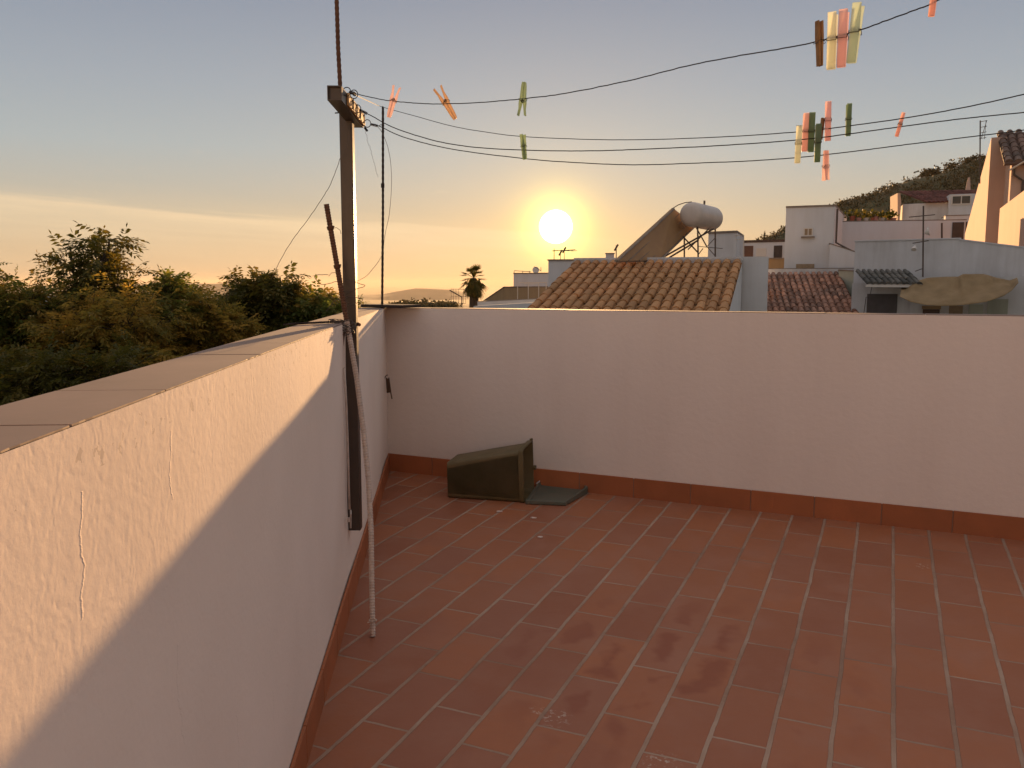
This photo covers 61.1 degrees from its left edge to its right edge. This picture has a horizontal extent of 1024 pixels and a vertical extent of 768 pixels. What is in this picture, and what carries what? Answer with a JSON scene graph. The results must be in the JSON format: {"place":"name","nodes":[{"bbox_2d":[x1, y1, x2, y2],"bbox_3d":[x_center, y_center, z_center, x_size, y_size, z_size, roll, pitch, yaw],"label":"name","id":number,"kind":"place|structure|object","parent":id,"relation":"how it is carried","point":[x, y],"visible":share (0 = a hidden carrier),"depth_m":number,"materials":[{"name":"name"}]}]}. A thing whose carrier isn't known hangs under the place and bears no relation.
{"place":"outdoors","nodes":[
{"label":"outdoors","id":0,"kind":"place"},
{"bbox_2d":[5,294,468,307],"bbox_3d":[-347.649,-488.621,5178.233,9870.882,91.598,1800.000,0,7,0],"label":"hills","id":1,"kind":"structure","parent":0,"point":[465,306],"depth_m":4960.31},
{"bbox_2d":[10,283,482,299],"bbox_3d":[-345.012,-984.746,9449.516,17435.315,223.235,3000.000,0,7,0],"label":"hills","id":2,"kind":"structure","parent":0,"point":[428,293],"depth_m":8669.29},
{"bbox_2d":[12,286,503,304],"bbox_3d":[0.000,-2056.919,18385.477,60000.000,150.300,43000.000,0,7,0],"label":"ground","id":3,"kind":"structure","parent":0,"point":[369,290],"depth_m":20925.23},
{"bbox_2d":[0,249,99,369],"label":"street tree","id":4,"kind":"object","parent":3,"relation":"on","point":[18,307],"visible":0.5,"depth_m":14.73,"materials":[{"name":"green plant"}]},
{"bbox_2d":[0,329,168,405],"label":"street tree","id":5,"kind":"object","parent":3,"relation":"on","point":[35,376],"visible":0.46,"depth_m":12.45,"materials":[{"name":"green plant"}]},
{"bbox_2d":[27,220,160,323],"bbox_3d":[-7.746,1.718,16.674,2.362,9.589,2.375,5,8,37],"label":"street tree","id":6,"kind":"object","parent":3,"relation":"on","point":[107,261],"visible":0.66,"depth_m":15.98,"materials":[{"name":"green plant"}]},
{"bbox_2d":[13,271,202,370],"bbox_3d":[-7.167,2.347,15.372,3.387,8.629,3.372,-1,7,-13],"label":"street tree","id":7,"kind":"object","parent":3,"relation":"on","point":[106,316],"visible":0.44,"depth_m":14.55,"materials":[{"name":"green plant"}]},
{"bbox_2d":[88,265,252,356],"bbox_3d":[-6.765,2.070,17.081,3.392,8.791,3.572,0,7,0],"label":"street tree","id":8,"kind":"object","parent":3,"relation":"on","point":[172,289],"visible":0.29,"depth_m":16.54,"materials":[{"name":"green plant"}]},
{"bbox_2d":[162,282,268,356],"bbox_3d":[-5.809,2.191,17.445,2.202,8.458,2.603,0,7,0],"label":"street tree","id":9,"kind":"object","parent":3,"relation":"on","point":[231,317],"visible":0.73,"depth_m":16.50,"materials":[{"name":"green plant"}]},
{"bbox_2d":[215,261,314,335],"bbox_3d":[-5.455,1.743,19.373,2.960,8.906,3.358,0,7,0],"label":"street tree","id":10,"kind":"object","parent":3,"relation":"on","point":[261,294],"visible":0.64,"depth_m":18.23,"materials":[{"name":"green plant"}]},
{"bbox_2d":[268,274,365,328],"bbox_3d":[-4.269,1.886,19.344,2.290,8.626,2.981,-3,7,-27],"label":"street tree","id":11,"kind":"object","parent":3,"relation":"on","point":[306,307],"visible":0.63,"depth_m":18.30,"materials":[{"name":"green plant"}]},
{"bbox_2d":[388,297,462,307],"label":"scrub","id":12,"kind":"object","parent":3,"relation":"on","point":[427,303],"visible":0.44,"depth_m":240.39,"materials":[{"name":"green plant"}]},
{"bbox_2d":[460,264,486,307],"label":"palm tree","id":13,"kind":"object","parent":3,"relation":"on","point":[474,288],"visible":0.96,"depth_m":61.24,"materials":[{"name":"green plant"}]},
{"bbox_2d":[477,298,536,305],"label":"terrace wall","id":14,"kind":"structure","parent":3,"relation":"on","point":[497,302],"depth_m":33.68,"materials":[{"name":"paint"}]},
{"bbox_2d":[517,282,546,298],"bbox_3d":[0.786,-3.660,34.006,1.160,0.676,0.430,0,7,0],"label":"pergola","id":15,"kind":"object","parent":14,"relation":"on","point":[528,283],"visible":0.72,"depth_m":34.17,"materials":[{"name":"white metal"}]},
{"bbox_2d":[483,286,547,300],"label":"house","id":16,"kind":"structure","parent":3,"relation":"on","point":[506,293],"depth_m":36.67,"materials":[{"name":"paint"}]},
{"bbox_2d":[513,270,547,285],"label":"house","id":17,"kind":"structure","parent":3,"relation":"on","point":[530,277],"depth_m":39.26,"materials":[{"name":"white paint"}]},
{"bbox_2d":[532,266,540,272],"bbox_3d":[1.162,-5.148,39.093,0.260,0.307,0.542,-4,8,-33],"label":"satellite dish","id":18,"kind":"object","parent":17,"relation":"on","point":[535,269],"visible":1,"depth_m":39.22,"materials":[{"name":"beige"}]},
{"bbox_2d":[547,253,614,286],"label":"house","id":19,"kind":"structure","parent":3,"relation":"on","point":[557,268],"depth_m":19.19,"materials":[{"name":"paint"}]},
{"bbox_2d":[528,257,768,311],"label":"house","id":20,"kind":"structure","parent":3,"relation":"on","point":[702,283],"depth_m":15.38,"materials":[{"name":"tile"}]},
{"bbox_2d":[614,201,722,261],"bbox_3d":[3.216,-3.106,17.509,0.944,1.360,4.029,6,9,40],"label":"solar water heater","id":21,"kind":"object","parent":20,"relation":"on","point":[667,232],"visible":0.92,"depth_m":17.78,"materials":[{"name":"metal"}]},
{"bbox_2d":[708,230,742,256],"bbox_3d":[5.688,0.989,23.562,0.750,10.025,2.534,2,7,19],"label":"roof cabin","id":22,"kind":"object","parent":3,"relation":"on","point":[728,243],"visible":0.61,"depth_m":21.99,"materials":[{"name":"paint"}]},
{"bbox_2d":[735,235,743,256],"bbox_3d":[5.706,-3.429,21.748,0.251,0.620,0.022,0,7,0],"label":"roof railing","id":23,"kind":"object","parent":22,"relation":"on","point":[743,242],"visible":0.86,"depth_m":21.72,"materials":[{"name":"white metal"}]},
{"bbox_2d":[744,239,784,257],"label":"house","id":24,"kind":"structure","parent":3,"relation":"on","point":[774,248],"depth_m":42.08,"materials":[{"name":"paint"}]},
{"bbox_2d":[774,245,781,257],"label":"door","id":25,"kind":"structure","parent":24,"relation":"in","point":[777,249],"depth_m":41.76,"materials":[{"name":"wood"}]},
{"bbox_2d":[768,258,783,267],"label":"terrace wall","id":26,"kind":"structure","parent":3,"relation":"on","point":[776,262],"depth_m":30.41,"materials":[{"name":"paint"}]},
{"bbox_2d":[768,268,853,273],"bbox_3d":[9.034,1.003,27.139,2.776,9.171,0.306,3,7,22],"label":"parapet strip","id":27,"kind":"object","parent":3,"relation":"on","point":[798,270],"visible":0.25,"depth_m":26.50,"materials":[{"name":"paint"}]},
{"bbox_2d":[767,271,858,312],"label":"house","id":28,"kind":"structure","parent":3,"relation":"on","point":[819,291],"depth_m":24.09,"materials":[{"name":"tile"}]},
{"bbox_2d":[784,204,850,267],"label":"house","id":29,"kind":"structure","parent":3,"relation":"on","point":[812,232],"depth_m":27.35,"materials":[{"name":"beige"}]},
{"bbox_2d":[796,264,813,267],"bbox_3d":[9.290,-3.726,27.485,0.547,0.151,0.050,3,7,24],"label":"vent window","id":30,"kind":"structure","parent":29,"relation":"in","point":[797,265],"depth_m":27.46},
{"bbox_2d":[803,228,812,235],"bbox_3d":[9.337,-4.790,27.340,0.282,0.265,0.050,3,7,24],"label":"window","id":31,"kind":"structure","parent":29,"relation":"in","point":[807,231],"depth_m":27.33,"materials":[{"name":"beige"}]},
{"bbox_2d":[829,243,854,267],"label":"sloping wall","id":32,"kind":"structure","parent":3,"relation":"on","point":[841,257],"depth_m":26.48,"materials":[{"name":"paint"}]},
{"bbox_2d":[838,269,853,297],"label":"party wall","id":33,"kind":"structure","parent":3,"relation":"on","point":[847,276],"depth_m":24.84,"materials":[{"name":"paint"}]},
{"bbox_2d":[851,283,909,312],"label":"house","id":34,"kind":"structure","parent":3,"relation":"on","point":[865,299],"depth_m":22.17,"materials":[{"name":"grey paint"}]},
{"bbox_2d":[866,294,897,312],"bbox_3d":[9.449,-1.688,22.195,0.717,1.228,0.040,4,8,29],"label":"door","id":35,"kind":"structure","parent":34,"relation":"in","point":[877,303],"depth_m":22.13,"materials":[{"name":"wood"}]},
{"bbox_2d":[855,269,922,286],"bbox_3d":[9.461,-2.675,21.844,1.680,0.477,1.019,4,8,28],"label":"tiled canopy","id":36,"kind":"object","parent":34,"relation":"attached to","point":[894,278],"visible":1,"depth_m":21.68,"materials":[{"name":"grey tile"}]},
{"bbox_2d":[842,219,966,250],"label":"house","id":37,"kind":"structure","parent":3,"relation":"on","point":[852,231],"depth_m":29.81,"materials":[{"name":"white paint"}]},
{"bbox_2d":[844,209,859,220],"bbox_3d":[11.870,-5.894,30.271,0.554,0.430,0.380,0,7,0],"label":"potted plant","id":38,"kind":"object","parent":37,"relation":"on","point":[853,217],"visible":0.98,"depth_m":30.22,"materials":[{"name":"green plant"}]},
{"bbox_2d":[852,212,868,220],"bbox_3d":[12.087,-5.851,30.225,0.654,0.359,0.421,0,7,0],"label":"potted plant","id":39,"kind":"object","parent":37,"relation":"on","point":[858,218],"visible":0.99,"depth_m":30.21,"materials":[{"name":"green plant"}]},
{"bbox_2d":[854,209,870,220],"bbox_3d":[12.260,-5.889,30.217,0.477,0.438,0.577,0,7,0],"label":"potted plant","id":40,"kind":"object","parent":37,"relation":"on","point":[865,210],"visible":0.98,"depth_m":30.18,"materials":[{"name":"green plant"}]},
{"bbox_2d":[861,209,883,219],"bbox_3d":[12.568,-5.884,30.200,0.751,0.441,0.471,3,7,25],"label":"potted plant","id":41,"kind":"object","parent":37,"relation":"on","point":[872,214],"visible":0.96,"depth_m":30.20,"materials":[{"name":"green plant"}]},
{"bbox_2d":[868,210,887,219],"bbox_3d":[12.718,-5.856,30.163,0.710,0.391,0.292,5,8,38],"label":"potted plant","id":42,"kind":"object","parent":37,"relation":"on","point":[877,217],"visible":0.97,"depth_m":30.11,"materials":[{"name":"green plant"}]},
{"bbox_2d":[877,210,887,219],"bbox_3d":[12.859,-5.856,30.218,0.495,0.382,0.407,-2,7,-19],"label":"potted plant","id":43,"kind":"object","parent":37,"relation":"on","point":[883,216],"visible":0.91,"depth_m":30.11,"materials":[{"name":"green plant"}]},
{"bbox_2d":[884,209,896,219],"bbox_3d":[13.114,-5.859,30.146,0.498,0.457,0.437,-2,7,-15],"label":"potted plant","id":44,"kind":"object","parent":37,"relation":"on","point":[887,214],"visible":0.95,"depth_m":30.05,"materials":[{"name":"green plant"}]},
{"bbox_2d":[888,211,899,219],"bbox_3d":[13.214,-5.848,30.169,0.397,0.382,0.445,0,7,0],"label":"potted plant","id":45,"kind":"object","parent":37,"relation":"on","point":[890,216],"visible":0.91,"depth_m":30.07,"materials":[{"name":"green plant"}]},
{"bbox_2d":[952,222,963,238],"bbox_3d":[15.132,-5.198,29.438,0.362,0.573,0.050,1,7,12],"label":"door","id":46,"kind":"structure","parent":37,"relation":"in","point":[957,227],"depth_m":29.41,"materials":[{"name":"wood"}]},
{"bbox_2d":[853,238,960,282],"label":"house","id":47,"kind":"structure","parent":3,"relation":"on","point":[941,257],"depth_m":22.47,"materials":[{"name":"white paint"}]},
{"bbox_2d":[890,189,976,219],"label":"house","id":48,"kind":"structure","parent":3,"relation":"on","point":[958,202],"depth_m":56.52,"materials":[{"name":"white paint"}]},
{"bbox_2d":[951,195,971,204],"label":"window","id":49,"kind":"structure","parent":48,"relation":"in","point":[956,199],"depth_m":54.93,"materials":[{"name":"beige"}]},
{"bbox_2d":[965,177,970,189],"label":"chimney","id":50,"kind":"object","parent":48,"relation":"on","point":[968,185],"visible":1,"depth_m":55.80,"materials":[{"name":"paint"}]},
{"bbox_2d":[941,214,969,231],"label":"house","id":51,"kind":"structure","parent":3,"relation":"on","point":[967,217],"depth_m":48.92,"materials":[{"name":"paint"}]},
{"bbox_2d":[909,277,1023,314],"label":"terrace front","id":52,"kind":"structure","parent":3,"relation":"on","point":[1011,302],"depth_m":20.79,"materials":[{"name":"paint"}]},
{"bbox_2d":[909,206,934,276],"bbox_3d":[10.355,-3.542,21.889,0.704,1.885,0.317,0,7,0],"label":"aerial","id":53,"kind":"object","parent":52,"relation":"on","point":[925,232],"visible":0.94,"depth_m":21.91,"materials":[{"name":"grey metal"}]},
{"bbox_2d":[923,309,939,313],"bbox_3d":[10.409,-1.600,21.557,0.380,0.515,0.070,4,8,32],"label":"brown door","id":54,"kind":"structure","parent":52,"relation":"in","point":[930,311],"depth_m":21.50,"materials":[{"name":"wood"}]},
{"bbox_2d":[900,274,1018,305],"bbox_3d":[10.457,-2.215,20.367,2.463,0.743,1.564,3,7,26],"label":"tarpaulin","id":55,"kind":"object","parent":52,"relation":"on","point":[964,289],"visible":1,"depth_m":20.39,"materials":[{"name":"fabric"}]},
{"bbox_2d":[958,239,1023,276],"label":"terrace wall","id":56,"kind":"structure","parent":3,"relation":"on","point":[992,259],"depth_m":21.37,"materials":[{"name":"paint"}]},
{"bbox_2d":[965,129,1023,242],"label":"house","id":57,"kind":"structure","parent":3,"relation":"on","point":[1001,184],"depth_m":35.19,"materials":[{"name":"beige paint"}]},
{"bbox_2d":[979,120,986,183],"bbox_3d":[18.795,-9.281,34.690,0.368,2.494,0.088,-2,7,-18],"label":"aerial","id":58,"kind":"object","parent":57,"relation":"on","point":[980,132],"visible":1,"depth_m":34.65,"materials":[{"name":"grey metal"}]},
{"bbox_2d":[998,191,1023,246],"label":"boundary wall","id":59,"kind":"structure","parent":3,"relation":"on","point":[1011,224],"depth_m":28.06,"materials":[{"name":"paint"}]},
{"bbox_2d":[449,289,465,306],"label":"roof aerial","id":60,"kind":"object","parent":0,"point":[463,296],"visible":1,"depth_m":44.76,"materials":[{"name":"grey metal"}]},
{"bbox_2d":[474,302,532,307],"bbox_3d":[-0.149,-0.382,20.512,0.301,3.123,2.274,-6,9,-44],"label":"parapet edge","id":61,"kind":"object","parent":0,"point":[521,305],"visible":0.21,"depth_m":20.08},
{"bbox_2d":[0,0,1023,285],"label":"sky","id":62,"kind":"structure","parent":0,"point":[209,129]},
{"bbox_2d":[307,471,1023,767],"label":"terrace floor","id":63,"kind":"structure","parent":0,"point":[591,630],"depth_m":2.73,"materials":[{"name":"tile"}]},
{"bbox_2d":[0,308,389,767],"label":"parapet wall","id":64,"kind":"structure","parent":63,"relation":"on","point":[183,550],"depth_m":1.21,"materials":[{"name":"paint"}]},
{"bbox_2d":[327,85,367,530],"bbox_3d":[-0.541,-0.197,2.873,0.092,1.463,0.513,0,7,-2],"label":"clothesline post","id":65,"kind":"object","parent":64,"relation":"attached to","point":[347,108],"visible":0.91,"depth_m":2.95,"materials":[{"name":"grey metal"}]},
{"bbox_2d":[271,129,349,278],"bbox_3d":[-0.723,-0.618,3.009,0.423,0.511,0.054,4,8,34],"label":"loose wire","id":66,"kind":"object","parent":65,"relation":"hanging from","point":[316,207],"visible":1,"depth_m":2.96,"materials":[{"name":"brown"}]},
{"bbox_2d":[283,274,364,341],"bbox_3d":[-0.639,-0.233,2.889,0.326,0.265,0.118,-6,9,-43],"label":"wire tangle","id":67,"kind":"object","parent":65,"relation":"attached to","point":[338,321],"visible":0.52,"depth_m":2.91,"materials":[{"name":"brown"}]},
{"bbox_2d":[334,0,341,85],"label":"steel rod","id":68,"kind":"object","parent":65,"relation":"attached to","point":[338,52],"visible":0.97,"depth_m":2.60,"materials":[{"name":"metal"}]},
{"bbox_2d":[344,0,938,103],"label":"clothes line","id":69,"kind":"object","parent":65,"relation":"attached to","point":[352,92],"visible":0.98,"depth_m":1.84,"materials":[{"name":"grey metal"}]},
{"bbox_2d":[387,85,400,117],"bbox_3d":[-0.335,-0.793,2.439,0.023,0.088,0.016,13,7,-27],"label":"clothes peg","id":70,"kind":"object","parent":69,"relation":"attached to","point":[392,100],"visible":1,"depth_m":2.43,"materials":[{"name":"pink plastic"}]},
{"bbox_2d":[433,85,456,119],"bbox_3d":[-0.173,-0.743,2.295,0.024,0.094,0.018,-31,6,-7],"label":"clothes peg","id":71,"kind":"object","parent":69,"relation":"attached to","point":[449,108],"visible":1,"depth_m":2.29,"materials":[{"name":"orange plastic"}]},
{"bbox_2d":[517,82,526,115],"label":"clothes peg","id":72,"kind":"object","parent":69,"relation":"attached to","point":[522,98],"visible":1,"depth_m":2.10,"materials":[{"name":"green plastic"}]},
{"bbox_2d":[813,20,825,66],"bbox_3d":[0.564,-0.625,1.592,0.018,0.080,0.013,-6,7,-19],"label":"clothes peg","id":73,"kind":"object","parent":69,"relation":"attached to","point":[819,43],"visible":1,"depth_m":1.59,"materials":[{"name":"brown wood"}]},
{"bbox_2d":[826,11,837,69],"bbox_3d":[0.582,-0.623,1.578,0.018,0.098,0.026,3,8,28],"label":"clothes peg","id":74,"kind":"object","parent":69,"relation":"hanging from","point":[832,32],"visible":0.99,"depth_m":1.57,"materials":[{"name":"yellow plastic"}]},
{"bbox_2d":[836,8,849,67],"bbox_3d":[0.596,-0.622,1.564,0.018,0.098,0.026,4,8,28],"label":"clothes peg","id":75,"kind":"object","parent":69,"relation":"hanging from","point":[843,27],"visible":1,"depth_m":1.56,"materials":[{"name":"pink plastic"}]},
{"bbox_2d":[846,2,864,63],"bbox_3d":[0.613,-0.626,1.550,0.019,0.101,0.026,10,8,34],"label":"clothes peg","id":76,"kind":"object","parent":69,"relation":"attached to","point":[856,21],"visible":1,"depth_m":1.54,"materials":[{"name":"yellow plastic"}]},
{"bbox_2d":[928,0,936,16],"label":"clothes peg","id":77,"kind":"object","parent":69,"relation":"attached to","point":[932,8],"visible":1,"depth_m":1.45,"materials":[{"name":"pink plastic"}]},
{"bbox_2d":[350,90,1023,139],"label":"clothes line","id":78,"kind":"object","parent":65,"relation":"attached to","point":[711,137],"visible":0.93,"depth_m":2.67,"materials":[{"name":"grey metal"}]},
{"bbox_2d":[801,113,808,151],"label":"clothes peg","id":79,"kind":"object","parent":78,"relation":"attached to","point":[805,130],"visible":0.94,"depth_m":2.48,"materials":[{"name":"pink plastic"}]},
{"bbox_2d":[807,112,815,151],"bbox_3d":[0.856,-0.718,2.478,0.020,0.108,0.028,2,7,15],"label":"clothes peg","id":80,"kind":"object","parent":78,"relation":"attached to","point":[811,131],"visible":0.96,"depth_m":2.47,"materials":[{"name":"green plastic"}]},
{"bbox_2d":[820,118,824,139],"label":"clothes peg","id":81,"kind":"object","parent":78,"relation":"attached to","point":[822,120],"visible":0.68,"depth_m":2.45,"materials":[{"name":"plastic"}]},
{"bbox_2d":[824,101,831,140],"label":"clothes peg","id":82,"kind":"object","parent":78,"relation":"hanging from","point":[828,118],"visible":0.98,"depth_m":2.42,"materials":[{"name":"pink plastic"}]},
{"bbox_2d":[845,103,851,135],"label":"clothes peg","id":83,"kind":"object","parent":78,"relation":"attached to","point":[848,118],"visible":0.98,"depth_m":2.37,"materials":[{"name":"green plastic"}]},
{"bbox_2d":[358,105,1023,150],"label":"clothes line","id":84,"kind":"object","parent":65,"relation":"attached to","point":[364,112],"visible":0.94,"depth_m":2.48,"materials":[{"name":"grey metal"}]},
{"bbox_2d":[520,134,526,159],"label":"clothes peg","id":85,"kind":"object","parent":84,"relation":"attached to","point":[523,145],"visible":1,"depth_m":2.65,"materials":[{"name":"green plastic"}]},
{"bbox_2d":[794,125,802,162],"bbox_3d":[0.787,-0.658,2.383,0.019,0.100,0.026,4,7,20],"label":"clothes peg","id":86,"kind":"object","parent":84,"relation":"attached to","point":[798,142],"visible":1,"depth_m":2.37,"materials":[{"name":"yellow plastic"}]},
{"bbox_2d":[814,123,821,161],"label":"clothes peg","id":87,"kind":"object","parent":84,"relation":"hanging from","point":[817,141],"visible":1,"depth_m":2.36,"materials":[{"name":"green plastic"}]},
{"bbox_2d":[895,112,904,136],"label":"clothes peg","id":88,"kind":"object","parent":84,"relation":"attached to","point":[900,124],"visible":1,"depth_m":2.29,"materials":[{"name":"pink plastic"}]},
{"bbox_2d":[364,119,1023,164],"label":"clothes line","id":89,"kind":"object","parent":65,"relation":"attached to","point":[371,124],"visible":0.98,"depth_m":2.67,"materials":[{"name":"grey metal"}]},
{"bbox_2d":[358,127,391,280],"bbox_3d":[-0.478,-0.623,2.994,0.128,0.536,0.013,-1,7,-9],"label":"loose wire","id":90,"kind":"object","parent":89,"relation":"hanging from","point":[390,204],"visible":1,"depth_m":3.00,"materials":[{"name":"brown"}]},
{"bbox_2d":[821,150,829,180],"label":"clothes peg","id":91,"kind":"object","parent":89,"relation":"attached to","point":[825,170],"visible":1,"depth_m":2.56,"materials":[{"name":"pink plastic"}]},
{"bbox_2d":[343,368,351,527],"bbox_3d":[-0.557,0.221,2.946,0.015,0.562,0.066,0,7,-3],"label":"cable conduit","id":92,"kind":"object","parent":64,"relation":"attached to","point":[349,519],"visible":1,"depth_m":2.96,"materials":[{"name":"plastic"}]},
{"bbox_2d":[381,106,384,304],"bbox_3d":[-0.697,-0.939,4.650,0.046,1.069,0.022,6,9,40],"label":"steel rod","id":93,"kind":"object","parent":64,"relation":"on","point":[382,254],"visible":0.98,"depth_m":4.65,"materials":[{"name":"metal"}]},
{"bbox_2d":[385,375,392,398],"bbox_3d":[-0.678,0.012,4.699,0.021,0.130,0.103,-6,9,-42],"label":"wall bracket","id":94,"kind":"object","parent":64,"relation":"attached to","point":[388,388],"depth_m":4.69,"materials":[{"name":"brown metal"}]},
{"bbox_2d":[361,304,420,307],"bbox_3d":[-0.663,-0.427,4.737,0.309,0.015,0.150,5,8,35],"label":"loose slab","id":95,"kind":"object","parent":64,"relation":"on","point":[393,305],"depth_m":4.68,"materials":[{"name":"stone"}]},
{"bbox_2d":[324,204,376,636],"bbox_3d":[-0.505,0.104,2.842,0.086,1.387,0.337,-4,8,-31],"label":"leaning bar","id":96,"kind":"object","parent":63,"relation":"on","point":[337,267],"visible":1,"depth_m":2.88,"materials":[{"name":"metal"}]},
{"bbox_2d":[447,438,587,505],"bbox_3d":[0.030,0.426,4.355,0.709,0.290,0.359,0,7,0],"label":"plastic bin","id":97,"kind":"object","parent":63,"relation":"on","point":[505,473],"visible":0.95,"depth_m":4.29,"materials":[{"name":"plastic"}]},
{"bbox_2d":[386,307,1023,540],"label":"parapet wall","id":98,"kind":"structure","parent":63,"relation":"on","point":[911,420],"depth_m":4.09,"materials":[{"name":"paint"}]},
{"bbox_2d":[767,158,985,239],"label":"wooded hill","id":99,"kind":"structure","parent":0,"point":[885,204],"depth_m":308.67,"materials":[{"name":"plant"}]},
{"bbox_2d":[756,155,985,239],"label":"woodland","id":100,"kind":"object","parent":99,"relation":"on","point":[875,193],"visible":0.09,"depth_m":308.93,"materials":[{"name":"green plant"}]},
{"bbox_2d":[874,183,888,190],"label":"hill tree","id":101,"kind":"object","parent":99,"relation":"on","point":[882,187],"visible":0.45,"depth_m":331.07,"materials":[{"name":"green plant"}]},
{"bbox_2d":[887,180,901,188],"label":"hill tree","id":102,"kind":"object","parent":99,"relation":"on","point":[894,185],"visible":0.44,"depth_m":330.66,"materials":[{"name":"green plant"}]},
{"bbox_2d":[902,176,917,182],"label":"hill tree","id":103,"kind":"object","parent":99,"relation":"on","point":[908,179],"visible":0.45,"depth_m":330.71,"materials":[{"name":"green plant"}]},
{"bbox_2d":[914,171,930,177],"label":"hill tree","id":104,"kind":"object","parent":99,"relation":"on","point":[923,174],"visible":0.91,"depth_m":330.51,"materials":[{"name":"green plant"}]},
{"bbox_2d":[917,162,942,174],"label":"hill tree","id":105,"kind":"object","parent":99,"relation":"on","point":[932,171],"visible":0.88,"depth_m":329.35,"materials":[{"name":"green plant"}]},
{"bbox_2d":[943,159,962,170],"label":"hill tree","id":106,"kind":"object","parent":99,"relation":"on","point":[953,165],"visible":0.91,"depth_m":329.82,"materials":[{"name":"green plant"}]},
{"bbox_2d":[958,156,974,164],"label":"hill tree","id":107,"kind":"object","parent":99,"relation":"on","point":[968,160],"visible":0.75,"depth_m":329.41,"materials":[{"name":"green plant"}]},
{"bbox_2d":[963,153,985,161],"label":"hill tree","id":108,"kind":"object","parent":99,"relation":"on","point":[976,156],"visible":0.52,"depth_m":329.10,"materials":[{"name":"green plant"}]}
]}

